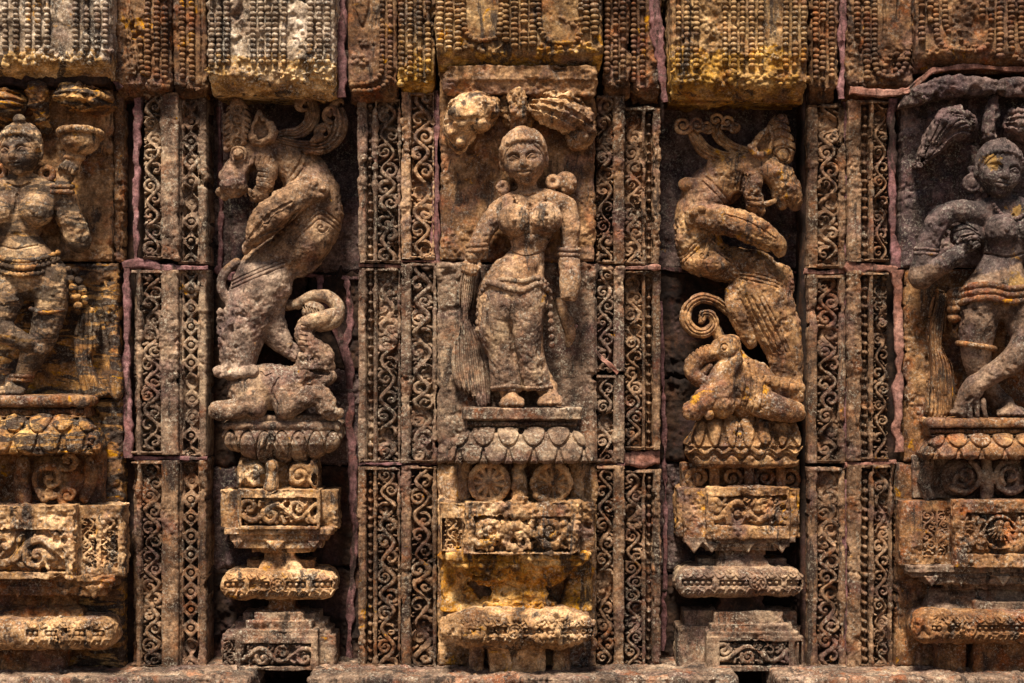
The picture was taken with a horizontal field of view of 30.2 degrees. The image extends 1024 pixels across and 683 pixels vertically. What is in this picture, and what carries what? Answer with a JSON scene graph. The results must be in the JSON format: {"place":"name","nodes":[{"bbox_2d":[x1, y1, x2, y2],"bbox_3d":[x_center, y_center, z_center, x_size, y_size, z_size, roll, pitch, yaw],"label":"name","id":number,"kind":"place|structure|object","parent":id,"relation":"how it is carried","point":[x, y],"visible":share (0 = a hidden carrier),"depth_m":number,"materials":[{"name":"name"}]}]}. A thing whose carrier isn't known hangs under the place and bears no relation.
{"place":"outdoors","nodes":[
{"label":"outdoors","id":0,"kind":"place"},
{"label":"ground","id":1,"kind":"structure","parent":0,"visible":0},
{"bbox_2d":[307,656,738,682],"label":"plinth block","id":2,"kind":"structure","parent":1,"relation":"on","point":[351,670],"depth_m":6.68,"materials":[{"name":"stone"}]},
{"bbox_2d":[356,99,402,666],"bbox_3d":[-0.479,0.152,6.969,0.169,2.069,0.217,0,0,0],"label":"carved pilaster","id":3,"kind":"object","parent":2,"relation":"on","point":[379,147],"visible":0.98,"depth_m":6.88,"materials":[{"name":"brown stone"}]},
{"bbox_2d":[348,0,399,107],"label":"cornice block","id":4,"kind":"structure","parent":3,"relation":"on","point":[373,40],"depth_m":6.80,"materials":[{"name":"stone"}]},
{"bbox_2d":[399,92,437,666],"bbox_3d":[-0.335,0.139,6.956,0.142,2.078,0.244,0,0,0],"label":"carved pilaster","id":5,"kind":"object","parent":2,"relation":"on","point":[418,483],"visible":1,"depth_m":6.85,"materials":[{"name":"stone"}]},
{"bbox_2d":[397,0,435,97],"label":"cornice block","id":6,"kind":"structure","parent":5,"relation":"on","point":[417,55],"depth_m":6.78,"materials":[{"name":"stone"}]},
{"bbox_2d":[437,405,596,672],"bbox_3d":[0.016,0.715,6.746,0.569,0.974,0.256,0,0,0],"label":"pedestal","id":7,"kind":"object","parent":2,"relation":"on","point":[516,526],"visible":0.99,"depth_m":6.68,"materials":[{"name":"brown stone"}]},
{"bbox_2d":[451,126,580,406],"bbox_3d":[0.014,-0.261,6.747,0.463,1.008,0.214,0,0,0],"label":"woman statue","id":8,"kind":"object","parent":7,"relation":"on","point":[499,348],"visible":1,"depth_m":6.70,"materials":[{"name":"stone"}]},
{"bbox_2d":[435,68,599,667],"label":"panel slab","id":9,"kind":"structure","parent":2,"relation":"on","point":[472,175],"depth_m":6.83,"materials":[{"name":"stone"}]},
{"bbox_2d":[443,86,596,153],"bbox_3d":[0.029,-0.787,6.772,0.552,0.236,0.215,0,0,0],"label":"mango foliage","id":10,"kind":"object","parent":9,"relation":"attached to","point":[469,117],"visible":0.91,"depth_m":6.72,"materials":[{"name":"beige stone"}]},
{"bbox_2d":[594,95,625,665],"bbox_3d":[0.358,0.147,6.955,0.116,2.074,0.246,0,0,0],"label":"carved pilaster","id":11,"kind":"object","parent":2,"relation":"on","point":[609,162],"visible":1,"depth_m":6.85,"materials":[{"name":"stone"}]},
{"bbox_2d":[623,106,661,664],"bbox_3d":[0.474,0.166,6.972,0.142,2.039,0.211,0,0,0],"label":"carved pilaster","id":12,"kind":"object","parent":2,"relation":"on","point":[642,557],"visible":0.97,"depth_m":6.89,"materials":[{"name":"stone"}]},
{"bbox_2d":[630,0,661,104],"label":"cornice block","id":13,"kind":"structure","parent":12,"relation":"on","point":[644,87],"depth_m":6.85,"materials":[{"name":"stone"}]},
{"bbox_2d":[63,0,1023,682],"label":"temple wall","id":14,"kind":"structure","parent":1,"relation":"on","point":[341,266],"depth_m":7.04,"materials":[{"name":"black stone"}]},
{"bbox_2d":[0,75,115,90],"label":"lintel","id":15,"kind":"structure","parent":14,"relation":"attached to","point":[52,83],"depth_m":6.75,"materials":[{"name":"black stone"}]},
{"bbox_2d":[0,0,117,81],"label":"cornice block","id":16,"kind":"structure","parent":14,"relation":"attached to","point":[42,39],"depth_m":6.69,"materials":[{"name":"stone"}]},
{"bbox_2d":[0,657,265,682],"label":"plinth block","id":17,"kind":"structure","parent":14,"relation":"attached to","point":[214,670],"depth_m":6.68,"materials":[{"name":"stone"}]},
{"bbox_2d":[0,88,128,667],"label":"panel slab","id":18,"kind":"structure","parent":17,"relation":"on","point":[100,189],"depth_m":6.84,"materials":[{"name":"stone"}]},
{"bbox_2d":[0,80,116,135],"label":"mango foliage","id":19,"kind":"object","parent":18,"relation":"attached to","point":[78,96],"visible":0.98,"depth_m":6.74,"materials":[{"name":"stone"}]},
{"bbox_2d":[0,393,130,672],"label":"pedestal","id":20,"kind":"object","parent":17,"relation":"on","point":[64,537],"visible":0.98,"depth_m":6.70,"materials":[{"name":"brown stone"}]},
{"bbox_2d":[0,114,123,400],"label":"dancer statue","id":21,"kind":"object","parent":20,"relation":"on","point":[35,269],"visible":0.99,"depth_m":6.69,"materials":[{"name":"stone"}]},
{"bbox_2d":[130,92,181,666],"bbox_3d":[-1.288,0.139,6.954,0.191,2.083,0.246,0,0,0],"label":"carved pilaster","id":22,"kind":"object","parent":17,"relation":"on","point":[155,541],"visible":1,"depth_m":6.85,"materials":[{"name":"brown stone"}]},
{"bbox_2d":[178,98,214,665],"bbox_3d":[-1.156,0.149,6.969,0.116,2.064,0.217,0,0,0],"label":"carved pilaster","id":23,"kind":"object","parent":17,"relation":"on","point":[196,215],"visible":1,"depth_m":6.88,"materials":[{"name":"brown stone"}]},
{"bbox_2d":[220,413,345,671],"bbox_3d":[-0.837,0.729,6.942,0.457,0.937,0.244,0,0,0],"label":"pedestal","id":24,"kind":"object","parent":17,"relation":"on","point":[280,507],"visible":0.98,"depth_m":6.86,"materials":[{"name":"brown stone"}]},
{"bbox_2d":[208,308,343,420],"bbox_3d":[-0.848,0.083,6.904,0.491,0.409,0.210,0,0,0],"label":"elephant statue","id":25,"kind":"object","parent":24,"relation":"on","point":[302,383],"visible":0.98,"depth_m":6.84,"materials":[{"name":"brown stone"}]},
{"bbox_2d":[212,97,347,380],"bbox_3d":[-0.839,-0.377,6.909,0.485,1.052,0.275,0,0,0],"label":"rearing lion statue","id":26,"kind":"object","parent":25,"relation":"on","point":[294,224],"visible":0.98,"depth_m":6.86,"materials":[{"name":"stone"}]},
{"bbox_2d":[115,0,174,103],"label":"cornice block","id":27,"kind":"structure","parent":14,"relation":"attached to","point":[145,49],"depth_m":6.79,"materials":[{"name":"stone"}]},
{"bbox_2d":[171,0,215,107],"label":"cornice block","id":28,"kind":"structure","parent":14,"relation":"attached to","point":[190,25],"depth_m":6.81,"materials":[{"name":"stone"}]},
{"bbox_2d":[204,0,340,105],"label":"cornice block","id":29,"kind":"structure","parent":14,"relation":"attached to","point":[279,52],"depth_m":6.72,"materials":[{"name":"stone"}]},
{"bbox_2d":[441,64,597,99],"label":"lintel","id":30,"kind":"structure","parent":14,"relation":"attached to","point":[536,81],"depth_m":6.74,"materials":[{"name":"stone"}]},
{"bbox_2d":[434,0,603,75],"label":"cornice block","id":31,"kind":"structure","parent":30,"relation":"on","point":[561,33],"depth_m":6.71,"materials":[{"name":"stone"}]},
{"bbox_2d":[602,0,631,100],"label":"cornice block","id":32,"kind":"structure","parent":14,"relation":"attached to","point":[617,62],"depth_m":6.80,"materials":[{"name":"stone"}]},
{"bbox_2d":[661,0,809,112],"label":"cornice block","id":33,"kind":"structure","parent":14,"relation":"attached to","point":[723,55],"depth_m":6.71,"materials":[{"name":"stone"}]},
{"bbox_2d":[895,74,1023,111],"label":"lintel","id":34,"kind":"structure","parent":14,"relation":"attached to","point":[948,87],"depth_m":6.72,"materials":[{"name":"stone"}]},
{"bbox_2d":[910,0,1023,78],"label":"cornice block","id":35,"kind":"structure","parent":14,"relation":"attached to","point":[955,32],"depth_m":6.73,"materials":[{"name":"stone"}]},
{"bbox_2d":[760,663,1023,682],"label":"plinth block","id":36,"kind":"structure","parent":1,"relation":"on","point":[832,673],"depth_m":6.67,"materials":[{"name":"stone"}]},
{"bbox_2d":[672,414,803,671],"bbox_3d":[0.826,0.728,6.942,0.478,0.936,0.244,0,0,0],"label":"pedestal","id":37,"kind":"object","parent":36,"relation":"on","point":[736,498],"visible":0.98,"depth_m":6.85,"materials":[{"name":"stone"}]},
{"bbox_2d":[682,334,805,422],"bbox_3d":[0.834,0.133,6.900,0.447,0.320,0.232,0,0,0],"label":"elephant statue","id":38,"kind":"object","parent":37,"relation":"on","point":[737,381],"visible":1,"depth_m":6.83,"materials":[{"name":"stone"}]},
{"bbox_2d":[673,113,805,392],"bbox_3d":[0.824,-0.318,6.902,0.474,1.023,0.246,0,0,0],"label":"rearing lion statue","id":39,"kind":"object","parent":38,"relation":"on","point":[758,305],"visible":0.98,"depth_m":6.86,"materials":[{"name":"stone"}]},
{"bbox_2d":[804,103,846,665],"bbox_3d":[1.138,0.160,6.969,0.152,2.050,0.217,0,0,0],"label":"carved pilaster","id":40,"kind":"object","parent":36,"relation":"on","point":[825,340],"visible":1,"depth_m":6.88,"materials":[{"name":"stone"}]},
{"bbox_2d":[804,0,838,104],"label":"cornice block","id":41,"kind":"structure","parent":40,"relation":"on","point":[822,61],"depth_m":6.83,"materials":[{"name":"stone"}]},
{"bbox_2d":[843,99,894,666],"bbox_3d":[1.290,0.155,6.955,0.176,2.054,0.245,0,0,0],"label":"carved pilaster","id":42,"kind":"object","parent":36,"relation":"on","point":[869,514],"visible":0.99,"depth_m":6.85,"materials":[{"name":"stone"}]},
{"bbox_2d":[841,0,912,102],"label":"cornice block","id":43,"kind":"structure","parent":42,"relation":"on","point":[878,44],"depth_m":6.80,"materials":[{"name":"stone"}]},
{"bbox_2d":[891,78,1023,666],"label":"panel slab","id":44,"kind":"structure","parent":36,"relation":"on","point":[925,190],"depth_m":6.84,"materials":[{"name":"stone"}]},
{"bbox_2d":[911,93,1023,168],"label":"mango foliage","id":45,"kind":"object","parent":44,"relation":"attached to","point":[945,127],"visible":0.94,"depth_m":6.72,"materials":[{"name":"stone"}]},
{"bbox_2d":[895,415,1023,672],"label":"pedestal","id":46,"kind":"object","parent":36,"relation":"on","point":[961,543],"visible":0.98,"depth_m":6.72,"materials":[{"name":"brown stone"}]},
{"bbox_2d":[908,138,1023,417],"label":"swaying woman statue","id":47,"kind":"object","parent":46,"relation":"on","point":[983,301],"visible":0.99,"depth_m":6.69,"materials":[{"name":"stone"}]}
]}

